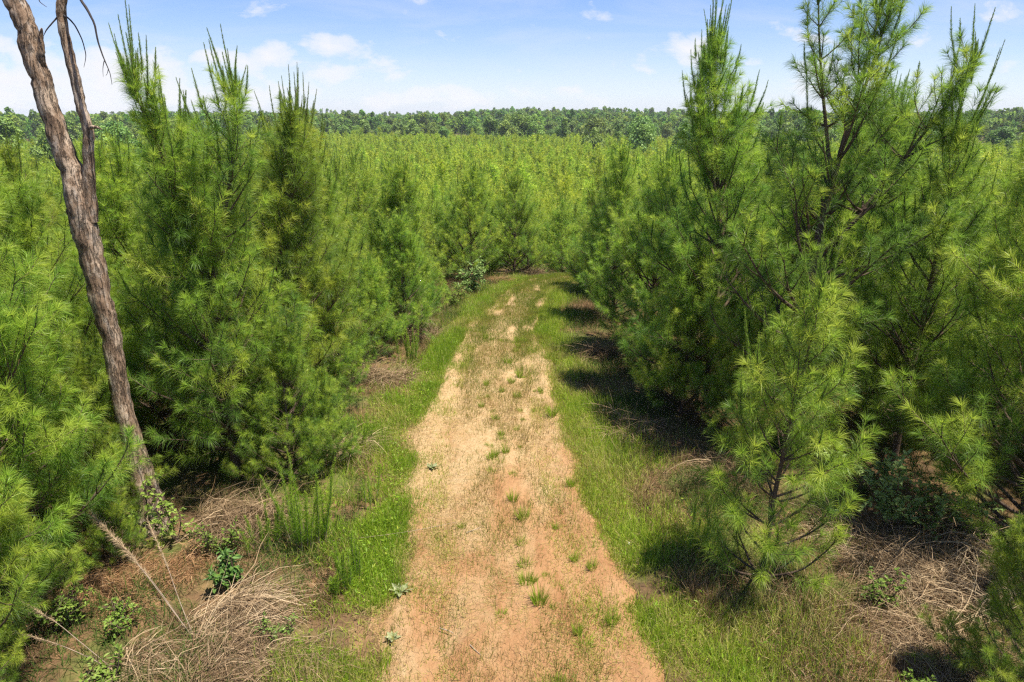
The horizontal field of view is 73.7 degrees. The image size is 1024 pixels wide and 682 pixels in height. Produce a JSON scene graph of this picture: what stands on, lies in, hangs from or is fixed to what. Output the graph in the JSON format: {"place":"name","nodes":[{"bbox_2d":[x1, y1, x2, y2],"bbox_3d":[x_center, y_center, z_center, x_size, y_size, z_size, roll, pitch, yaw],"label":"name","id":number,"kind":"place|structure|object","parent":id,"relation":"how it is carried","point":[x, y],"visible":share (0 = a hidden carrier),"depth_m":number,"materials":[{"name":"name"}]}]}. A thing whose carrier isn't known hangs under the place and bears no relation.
{"place":"outdoors","nodes":[
{"label":"outdoors","id":0,"kind":"place"},
{"bbox_2d":[0,131,1023,681],"bbox_3d":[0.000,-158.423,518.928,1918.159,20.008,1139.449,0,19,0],"label":"ground","id":1,"kind":"structure","parent":0,"point":[174,479],"depth_m":9.39,"materials":[{"name":"soil"}]},
{"bbox_2d":[0,116,24,158],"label":"broadleaf tree","id":2,"kind":"object","parent":1,"relation":"on","point":[9,125],"visible":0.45,"depth_m":150.23,"materials":[{"name":"green plant"}]},
{"bbox_2d":[0,613,28,681],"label":"pine tree","id":3,"kind":"object","parent":1,"relation":"on","point":[14,661],"visible":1,"depth_m":6.35,"materials":[{"name":"green plant"}]},
{"bbox_2d":[0,476,51,644],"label":"pine tree","id":4,"kind":"object","parent":1,"relation":"on","point":[20,585],"visible":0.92,"depth_m":6.58,"materials":[{"name":"green plant"}]},
{"bbox_2d":[28,127,53,165],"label":"broadleaf tree","id":5,"kind":"object","parent":1,"relation":"on","point":[38,151],"visible":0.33,"depth_m":143.04,"materials":[{"name":"green plant"}]},
{"bbox_2d":[0,452,96,680],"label":"pine tree","id":6,"kind":"object","parent":1,"relation":"on","point":[55,570],"visible":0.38,"depth_m":7.33,"materials":[{"name":"green plant"}]},
{"bbox_2d":[22,577,96,628],"bbox_3d":[-4.869,2.931,7.485,0.592,0.559,0.769,0,19,0],"label":"leafy shrub","id":7,"kind":"object","parent":1,"relation":"on","point":[68,607],"visible":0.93,"depth_m":7.51,"materials":[{"name":"green plant"}]},
{"bbox_2d":[0,126,133,398],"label":"pine tree","id":8,"kind":"object","parent":1,"relation":"on","point":[13,168],"visible":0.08,"depth_m":10.80,"materials":[{"name":"green plant"}]},
{"bbox_2d":[0,159,142,519],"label":"pine tree","id":9,"kind":"object","parent":1,"relation":"on","point":[25,235],"visible":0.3,"depth_m":9.66,"materials":[{"name":"green plant"}]},
{"bbox_2d":[0,200,153,592],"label":"pine tree","id":10,"kind":"object","parent":1,"relation":"on","point":[21,343],"visible":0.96,"depth_m":7.44,"materials":[{"name":"green plant"}]},
{"bbox_2d":[2,0,172,538],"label":"dead tree","id":11,"kind":"object","parent":1,"relation":"on","point":[79,191],"visible":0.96,"depth_m":7.98,"materials":[{"name":"wood"}]},
{"bbox_2d":[0,317,178,547],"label":"pine tree","id":12,"kind":"object","parent":1,"relation":"on","point":[79,375],"visible":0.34,"depth_m":8.64,"materials":[{"name":"green plant"}]},
{"bbox_2d":[78,641,124,681],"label":"leafy shrub","id":13,"kind":"object","parent":1,"relation":"on","point":[99,670],"visible":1,"depth_m":6.75,"materials":[{"name":"green plant"}]},
{"bbox_2d":[48,143,158,337],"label":"pine tree","id":14,"kind":"object","parent":1,"relation":"on","point":[60,191],"visible":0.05,"depth_m":14.78,"materials":[{"name":"green plant"}]},
{"bbox_2d":[50,555,180,629],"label":"dead boughs","id":15,"kind":"object","parent":1,"relation":"on","point":[100,580],"visible":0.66,"depth_m":8.16,"materials":[{"name":"plant"}]},
{"bbox_2d":[60,465,174,580],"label":"pine tree","id":16,"kind":"object","parent":1,"relation":"on","point":[89,544],"visible":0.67,"depth_m":8.43,"materials":[{"name":"green plant"}]},
{"bbox_2d":[96,120,142,159],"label":"broadleaf tree","id":17,"kind":"object","parent":1,"relation":"on","point":[123,131],"visible":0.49,"depth_m":150.38,"materials":[{"name":"green plant"}]},
{"bbox_2d":[98,596,142,640],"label":"leafy shrub","id":18,"kind":"object","parent":1,"relation":"on","point":[118,616],"visible":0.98,"depth_m":7.50,"materials":[{"name":"green plant"}]},
{"bbox_2d":[86,509,192,637],"bbox_3d":[-4.082,2.528,7.781,1.660,1.151,0.560,9,21,26],"label":"dry weed","id":19,"kind":"object","parent":1,"relation":"on","point":[120,544],"visible":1,"depth_m":7.67,"materials":[{"name":"plant"}]},
{"bbox_2d":[64,119,231,387],"bbox_3d":[-7.079,-1.433,13.190,3.851,5.491,3.952,-5,19,-14],"label":"pine tree","id":20,"kind":"object","parent":1,"relation":"on","point":[111,217],"visible":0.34,"depth_m":12.40,"materials":[{"name":"green plant"}]},
{"bbox_2d":[47,184,252,435],"bbox_3d":[-6.109,-0.494,11.363,3.302,4.609,3.386,-9,21,-25],"label":"pine tree","id":21,"kind":"object","parent":1,"relation":"on","point":[128,276],"visible":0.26,"depth_m":10.94,"materials":[{"name":"green plant"}]},
{"bbox_2d":[126,469,199,547],"bbox_3d":[-4.591,2.248,8.936,0.812,1.014,0.650,12,22,31],"label":"vine","id":22,"kind":"object","parent":1,"relation":"on","point":[161,502],"visible":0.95,"depth_m":8.93,"materials":[{"name":"green plant"}]},
{"bbox_2d":[117,528,228,595],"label":"dead boughs","id":23,"kind":"object","parent":1,"relation":"on","point":[173,569],"visible":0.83,"depth_m":8.56,"materials":[{"name":"plant"}]},
{"bbox_2d":[104,0,321,474],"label":"pine tree","id":24,"kind":"object","parent":1,"relation":"on","point":[189,203],"visible":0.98,"depth_m":9.29,"materials":[{"name":"green plant"}]},
{"bbox_2d":[186,516,244,553],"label":"leafy shrub","id":25,"kind":"object","parent":1,"relation":"on","point":[203,534],"visible":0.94,"depth_m":8.67,"materials":[{"name":"green plant"}]},
{"bbox_2d":[202,547,243,592],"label":"leafy weed","id":26,"kind":"object","parent":1,"relation":"on","point":[230,574],"visible":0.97,"depth_m":8.18,"materials":[{"name":"green plant"}]},
{"bbox_2d":[142,533,328,678],"bbox_3d":[-2.887,2.869,7.779,2.207,0.564,1.898,16,25,40],"label":"dead brush","id":27,"kind":"object","parent":1,"relation":"on","point":[260,591],"visible":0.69,"depth_m":7.78,"materials":[{"name":"plant"}]},
{"bbox_2d":[88,586,387,681],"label":"dead brush","id":28,"kind":"object","parent":1,"relation":"on","point":[246,635],"visible":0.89,"depth_m":7.10,"materials":[{"name":"plant"}]},
{"bbox_2d":[139,468,348,564],"bbox_3d":[-3.642,2.073,9.420,2.686,0.897,2.403,0,19,0],"label":"dead brush","id":29,"kind":"object","parent":1,"relation":"on","point":[248,509],"visible":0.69,"depth_m":9.34,"materials":[{"name":"plant"}]},
{"bbox_2d":[239,496,284,557],"bbox_3d":[-3.203,2.398,8.830,0.572,0.750,0.494,0,19,0],"label":"feathery weed","id":30,"kind":"object","parent":1,"relation":"on","point":[277,528],"visible":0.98,"depth_m":8.87,"materials":[{"name":"plant"}]},
{"bbox_2d":[175,62,369,429],"bbox_3d":[-4.165,-1.380,11.624,3.192,6.383,3.568,-16,24,-39],"label":"pine tree","id":31,"kind":"object","parent":1,"relation":"on","point":[296,172],"visible":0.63,"depth_m":11.43,"materials":[{"name":"green plant"}]},
{"bbox_2d":[248,611,297,643],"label":"leafy weed","id":32,"kind":"object","parent":1,"relation":"on","point":[269,628],"visible":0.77,"depth_m":7.41,"materials":[{"name":"green plant"}]},
{"bbox_2d":[220,304,345,492],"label":"pine tree","id":33,"kind":"object","parent":1,"relation":"on","point":[266,398],"visible":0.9,"depth_m":10.05,"materials":[{"name":"green plant"}]},
{"bbox_2d":[260,446,335,551],"bbox_3d":[-2.694,2.075,8.906,0.819,1.376,0.765,14,23,35],"label":"feathery weed","id":34,"kind":"object","parent":1,"relation":"on","point":[294,512],"visible":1,"depth_m":8.81,"materials":[{"name":"plant"}]},
{"bbox_2d":[230,161,393,380],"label":"pine tree","id":35,"kind":"object","parent":1,"relation":"on","point":[330,202],"visible":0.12,"depth_m":13.56,"materials":[{"name":"green plant"}]},
{"bbox_2d":[240,113,406,352],"bbox_3d":[-4.479,-2.425,15.983,4.365,5.601,3.619,-6,20,-18],"label":"pine tree","id":36,"kind":"object","parent":1,"relation":"on","point":[350,244],"visible":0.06,"depth_m":15.73,"materials":[{"name":"green plant"}]},
{"bbox_2d":[289,363,363,465],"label":"pine tree","id":37,"kind":"object","parent":1,"relation":"on","point":[324,402],"visible":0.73,"depth_m":10.71,"materials":[{"name":"green plant"}]},
{"bbox_2d":[297,277,378,403],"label":"pine tree","id":38,"kind":"object","parent":1,"relation":"on","point":[338,364],"visible":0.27,"depth_m":12.96,"materials":[{"name":"green plant"}]},
{"bbox_2d":[306,150,374,301],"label":"pine tree","id":39,"kind":"object","parent":1,"relation":"on","point":[327,174],"visible":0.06,"depth_m":18.73,"materials":[{"name":"green plant"}]},
{"bbox_2d":[330,530,361,591],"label":"feathery weed","id":40,"kind":"object","parent":1,"relation":"on","point":[342,571],"visible":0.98,"depth_m":8.22,"materials":[{"name":"plant"}]},
{"bbox_2d":[322,142,371,283],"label":"pine tree","id":41,"kind":"object","parent":1,"relation":"on","point":[357,227],"visible":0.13,"depth_m":20.57,"materials":[{"name":"green plant"}]},
{"bbox_2d":[296,421,410,469],"bbox_3d":[-2.669,1.673,11.536,2.067,0.526,2.016,6,19,16],"label":"dead brush","id":42,"kind":"object","parent":1,"relation":"on","point":[372,442],"visible":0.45,"depth_m":11.59,"materials":[{"name":"plant"}]},
{"bbox_2d":[339,142,395,276],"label":"pine tree","id":43,"kind":"object","parent":1,"relation":"on","point":[354,176],"visible":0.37,"depth_m":22.61,"materials":[{"name":"green plant"}]},
{"bbox_2d":[338,253,409,357],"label":"pine tree","id":44,"kind":"object","parent":1,"relation":"on","point":[371,271],"visible":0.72,"depth_m":15.60,"materials":[{"name":"green plant"}]},
{"bbox_2d":[343,352,427,396],"bbox_3d":[-2.774,0.535,14.484,2.618,0.783,2.461,0,19,0],"label":"dead brush","id":45,"kind":"object","parent":1,"relation":"on","point":[385,374],"visible":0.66,"depth_m":14.62,"materials":[{"name":"plant"}]},
{"bbox_2d":[351,150,457,305],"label":"pine tree","id":46,"kind":"object","parent":1,"relation":"on","point":[390,192],"visible":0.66,"depth_m":19.10,"materials":[{"name":"green plant"}]},
{"bbox_2d":[374,171,438,276],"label":"pine tree","id":47,"kind":"object","parent":1,"relation":"on","point":[429,234],"visible":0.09,"depth_m":23.87,"materials":[{"name":"green plant"}]},
{"bbox_2d":[394,322,419,360],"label":"feathery weed","id":48,"kind":"object","parent":1,"relation":"on","point":[408,350],"visible":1,"depth_m":15.62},
{"bbox_2d":[374,205,451,338],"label":"pine tree","id":49,"kind":"object","parent":1,"relation":"on","point":[398,232],"visible":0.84,"depth_m":16.88,"materials":[{"name":"green plant"}]},
{"bbox_2d":[388,235,447,310],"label":"pine tree","id":50,"kind":"object","parent":1,"relation":"on","point":[427,265],"visible":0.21,"depth_m":19.01,"materials":[{"name":"green plant"}]},
{"bbox_2d":[413,186,467,274],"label":"pine tree","id":51,"kind":"object","parent":1,"relation":"on","point":[425,211],"visible":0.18,"depth_m":27.29,"materials":[{"name":"green plant"}]},
{"bbox_2d":[424,171,476,276],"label":"pine tree","id":52,"kind":"object","parent":1,"relation":"on","point":[451,197],"visible":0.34,"depth_m":27.45,"materials":[{"name":"green plant"}]},
{"bbox_2d":[428,161,504,279],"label":"pine tree","id":53,"kind":"object","parent":1,"relation":"on","point":[472,193],"visible":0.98,"depth_m":25.06,"materials":[{"name":"green plant"}]},
{"bbox_2d":[453,256,486,291],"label":"leafy shrub","id":54,"kind":"object","parent":1,"relation":"on","point":[467,283],"visible":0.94,"depth_m":22.45,"materials":[{"name":"green plant"}]},
{"bbox_2d":[457,159,510,273],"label":"pine tree","id":55,"kind":"object","parent":1,"relation":"on","point":[490,265],"visible":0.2,"depth_m":27.76,"materials":[{"name":"green plant"}]},
{"bbox_2d":[1,143,1013,241],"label":"pine plantation","id":56,"kind":"object","parent":1,"relation":"on","point":[547,199],"visible":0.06,"depth_m":56.74,"materials":[{"name":"plant"}]},
{"bbox_2d":[497,114,518,137],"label":"broadleaf tree","id":57,"kind":"object","parent":1,"relation":"on","point":[504,127],"visible":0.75,"depth_m":284.57,"materials":[{"name":"green plant"}]},
{"bbox_2d":[0,125,1021,200],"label":"pine plantation","id":58,"kind":"object","parent":1,"relation":"on","point":[553,157],"visible":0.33,"depth_m":160.33,"materials":[{"name":"plant"}]},
{"bbox_2d":[0,105,1023,140],"bbox_3d":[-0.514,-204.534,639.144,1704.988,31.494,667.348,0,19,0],"label":"forest","id":59,"kind":"object","parent":1,"relation":"on","point":[31,124],"visible":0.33,"depth_m":413.70,"materials":[{"name":"plant"}]},
{"bbox_2d":[0,270,1023,681],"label":"undergrowth","id":60,"kind":"object","parent":1,"relation":"on","point":[696,576],"visible":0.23,"depth_m":8.63,"materials":[{"name":"plant"}]},
{"bbox_2d":[475,165,554,272],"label":"pine tree","id":61,"kind":"object","parent":1,"relation":"on","point":[520,201],"visible":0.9,"depth_m":27.33,"materials":[{"name":"green plant"}]},
{"bbox_2d":[509,111,529,140],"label":"broadleaf tree","id":62,"kind":"object","parent":1,"relation":"on","point":[519,119],"visible":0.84,"depth_m":286.62,"materials":[{"name":"green plant"}]},
{"bbox_2d":[504,181,554,272],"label":"pine tree","id":63,"kind":"object","parent":1,"relation":"on","point":[537,214],"visible":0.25,"depth_m":30.12,"materials":[{"name":"green plant"}]},
{"bbox_2d":[525,114,544,137],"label":"broadleaf tree","id":64,"kind":"object","parent":1,"relation":"on","point":[532,125],"visible":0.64,"depth_m":286.28,"materials":[{"name":"green plant"}]},
{"bbox_2d":[536,192,582,272],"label":"pine tree","id":65,"kind":"object","parent":1,"relation":"on","point":[561,234],"visible":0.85,"depth_m":28.26,"materials":[{"name":"green plant"}]},
{"bbox_2d":[555,200,593,272],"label":"pine tree","id":66,"kind":"object","parent":1,"relation":"on","point":[575,215],"visible":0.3,"depth_m":29.61,"materials":[{"name":"green plant"}]},
{"bbox_2d":[578,115,607,140],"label":"broadleaf tree","id":67,"kind":"object","parent":1,"relation":"on","point":[594,121],"visible":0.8,"depth_m":248.32,"materials":[{"name":"green plant"}]},
{"bbox_2d":[581,127,605,151],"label":"broadleaf tree","id":68,"kind":"object","parent":1,"relation":"on","point":[597,138],"visible":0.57,"depth_m":196.80,"materials":[{"name":"green plant"}]},
{"bbox_2d":[558,325,641,367],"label":"dead brush","id":69,"kind":"object","parent":1,"relation":"on","point":[595,349],"visible":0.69,"depth_m":16.03,"materials":[{"name":"plant"}]},
{"bbox_2d":[563,151,644,284],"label":"pine tree","id":70,"kind":"object","parent":1,"relation":"on","point":[597,183],"visible":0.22,"depth_m":22.57,"materials":[{"name":"green plant"}]},
{"bbox_2d":[553,137,661,319],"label":"pine tree","id":71,"kind":"object","parent":1,"relation":"on","point":[617,197],"visible":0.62,"depth_m":18.05,"materials":[{"name":"green plant"}]},
{"bbox_2d":[567,157,667,295],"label":"pine tree","id":72,"kind":"object","parent":1,"relation":"on","point":[575,254],"visible":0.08,"depth_m":21.44,"materials":[{"name":"green plant"}]},
{"bbox_2d":[575,389,681,451],"bbox_3d":[1.867,1.244,12.383,2.221,0.798,2.254,-10,21,-26],"label":"dead brush","id":73,"kind":"object","parent":1,"relation":"on","point":[641,427],"visible":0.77,"depth_m":12.40,"materials":[{"name":"plant"}]},
{"bbox_2d":[625,119,657,154],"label":"broadleaf tree","id":74,"kind":"object","parent":1,"relation":"on","point":[641,132],"visible":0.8,"depth_m":182.43,"materials":[{"name":"green plant"}]},
{"bbox_2d":[576,140,732,354],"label":"pine tree","id":75,"kind":"object","parent":1,"relation":"on","point":[641,222],"visible":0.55,"depth_m":15.15,"materials":[{"name":"green plant"}]},
{"bbox_2d":[617,237,749,415],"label":"pine tree","id":76,"kind":"object","parent":1,"relation":"on","point":[683,380],"visible":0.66,"depth_m":12.49,"materials":[{"name":"green plant"}]},
{"bbox_2d":[686,499,710,551],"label":"feathery weed","id":77,"kind":"object","parent":1,"relation":"on","point":[700,522],"visible":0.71,"depth_m":8.89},
{"bbox_2d":[616,0,800,406],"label":"pine tree","id":78,"kind":"object","parent":1,"relation":"on","point":[708,145],"visible":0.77,"depth_m":12.04,"materials":[{"name":"green plant"}]},
{"bbox_2d":[656,434,798,515],"bbox_3d":[3.404,1.872,10.773,2.461,0.655,2.708,16,24,39],"label":"dead brush","id":79,"kind":"object","parent":1,"relation":"on","point":[730,465],"visible":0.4,"depth_m":10.85,"materials":[{"name":"plant"}]},
{"bbox_2d":[694,307,791,454],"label":"pine tree","id":80,"kind":"object","parent":1,"relation":"on","point":[731,393],"visible":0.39,"depth_m":11.28,"materials":[{"name":"green plant"}]},
{"bbox_2d":[693,126,819,358],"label":"pine tree","id":81,"kind":"object","parent":1,"relation":"on","point":[756,182],"visible":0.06,"depth_m":14.39,"materials":[{"name":"green plant"}]},
{"bbox_2d":[705,547,848,657],"bbox_3d":[3.278,2.802,7.948,2.117,0.709,2.135,0,19,0],"label":"dead brush","id":82,"kind":"object","parent":1,"relation":"on","point":[783,580],"visible":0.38,"depth_m":8.19,"materials":[{"name":"plant"}]},
{"bbox_2d":[689,150,878,387],"bbox_3d":[5.164,-1.340,13.565,3.805,5.036,3.155,0,19,-1],"label":"pine tree","id":83,"kind":"object","parent":1,"relation":"on","point":[802,247],"visible":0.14,"depth_m":13.16,"materials":[{"name":"green plant"}]},
{"bbox_2d":[683,216,888,598],"bbox_3d":[3.046,0.902,7.674,2.004,4.536,2.158,15,24,37],"label":"pine tree","id":84,"kind":"object","parent":1,"relation":"on","point":[825,479],"visible":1,"depth_m":7.56,"materials":[{"name":"green plant"}]},
{"bbox_2d":[698,0,995,460],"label":"pine tree","id":85,"kind":"object","parent":1,"relation":"on","point":[861,102],"visible":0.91,"depth_m":9.78,"materials":[{"name":"green plant"}]},
{"bbox_2d":[790,109,925,351],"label":"pine tree","id":86,"kind":"object","parent":1,"relation":"on","point":[829,234],"visible":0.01,"depth_m":14.32,"materials":[{"name":"green plant"}]},
{"bbox_2d":[840,461,901,501],"bbox_3d":[5.301,2.036,9.956,1.122,0.750,0.577,0,19,0],"label":"leafy shrub","id":87,"kind":"object","parent":1,"relation":"on","point":[865,487],"visible":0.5,"depth_m":10.02,"materials":[{"name":"green plant"}]},
{"bbox_2d":[752,490,1002,629],"bbox_3d":[4.816,2.437,8.815,3.097,0.788,3.238,0,19,0],"label":"dead brush","id":88,"kind":"object","parent":1,"relation":"on","point":[882,566],"visible":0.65,"depth_m":8.64,"materials":[{"name":"plant"}]},
{"bbox_2d":[782,69,985,385],"bbox_3d":[7.181,-2.019,13.547,4.261,6.373,3.862,13,23,34],"label":"pine tree","id":89,"kind":"object","parent":1,"relation":"on","point":[859,222],"visible":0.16,"depth_m":12.78,"materials":[{"name":"green plant"}]},
{"bbox_2d":[858,566,911,609],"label":"leafy shrub","id":90,"kind":"object","parent":1,"relation":"on","point":[880,582],"visible":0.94,"depth_m":7.92,"materials":[{"name":"green plant"}]},
{"bbox_2d":[815,442,1006,540],"bbox_3d":[5.301,1.988,9.165,2.466,1.331,1.183,0,19,0],"label":"leafy shrub","id":91,"kind":"object","parent":1,"relation":"on","point":[898,469],"visible":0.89,"depth_m":9.04,"materials":[{"name":"green plant"}]},
{"bbox_2d":[801,558,1023,681],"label":"dead brush","id":92,"kind":"object","parent":1,"relation":"on","point":[917,633],"visible":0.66,"depth_m":7.46,"materials":[{"name":"plant"}]},
{"bbox_2d":[823,40,1020,465],"bbox_3d":[6.193,-1.016,10.228,2.647,6.393,2.812,0,19,0],"label":"pine tree","id":93,"kind":"object","parent":1,"relation":"on","point":[958,141],"visible":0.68,"depth_m":9.87,"materials":[{"name":"green plant"}]},
{"bbox_2d":[848,216,1017,435],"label":"pine tree","id":94,"kind":"object","parent":1,"relation":"on","point":[888,342],"visible":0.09,"depth_m":11.51,"materials":[{"name":"green plant"}]},
{"bbox_2d":[843,144,1023,448],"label":"pine tree","id":95,"kind":"object","parent":1,"relation":"on","point":[1006,183],"visible":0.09,"depth_m":11.28,"materials":[{"name":"green plant"}]},
{"bbox_2d":[860,483,1023,650],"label":"dead brush","id":96,"kind":"object","parent":1,"relation":"on","point":[966,544],"visible":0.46,"depth_m":8.32,"materials":[{"name":"plant"}]},
{"bbox_2d":[876,161,1023,546],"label":"pine tree","id":97,"kind":"object","parent":1,"relation":"on","point":[1009,255],"visible":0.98,"depth_m":8.46,"materials":[{"name":"green plant"}]},
{"bbox_2d":[903,454,1005,540],"bbox_3d":[5.706,2.210,9.044,0.900,0.945,1.435,-7,20,-20],"label":"leafy shrub","id":98,"kind":"object","parent":1,"relation":"on","point":[935,516],"visible":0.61,"depth_m":9.03,"materials":[{"name":"green plant"}]},
{"bbox_2d":[896,147,1023,388],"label":"pine tree","id":99,"kind":"object","parent":1,"relation":"on","point":[1015,185],"visible":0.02,"depth_m":12.28,"materials":[{"name":"green plant"}]},
{"bbox_2d":[909,505,1023,681],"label":"pine tree","id":100,"kind":"object","parent":1,"relation":"on","point":[1002,613],"visible":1,"depth_m":6.54,"materials":[{"name":"green plant"}]},
{"bbox_2d":[970,132,1023,404],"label":"pine tree","id":101,"kind":"object","parent":1,"relation":"on","point":[1018,157],"visible":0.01,"depth_m":12.86,"materials":[{"name":"green plant"}]},
{"bbox_2d":[991,126,1014,150],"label":"broadleaf tree","id":102,"kind":"object","parent":1,"relation":"on","point":[1002,132],"visible":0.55,"depth_m":195.30,"materials":[{"name":"green plant"}]},
{"bbox_2d":[0,0,1023,116],"label":"sky","id":103,"kind":"structure","parent":0,"point":[402,57],"materials":[{"name":"blue"}]},
{"bbox_2d":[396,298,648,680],"bbox_3d":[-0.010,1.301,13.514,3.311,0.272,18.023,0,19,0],"label":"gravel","id":104,"kind":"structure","parent":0,"point":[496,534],"depth_m":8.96,"materials":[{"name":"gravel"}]},
{"bbox_2d":[342,272,707,681],"bbox_3d":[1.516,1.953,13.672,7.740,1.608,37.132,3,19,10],"label":"dirt track","id":105,"kind":"structure","parent":0,"point":[416,655],"depth_m":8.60,"materials":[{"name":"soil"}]},
{"bbox_2d":[85,271,1011,681],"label":"grass","id":106,"kind":"structure","parent":0,"point":[575,409],"depth_m":9.19,"materials":[{"name":"plant"}]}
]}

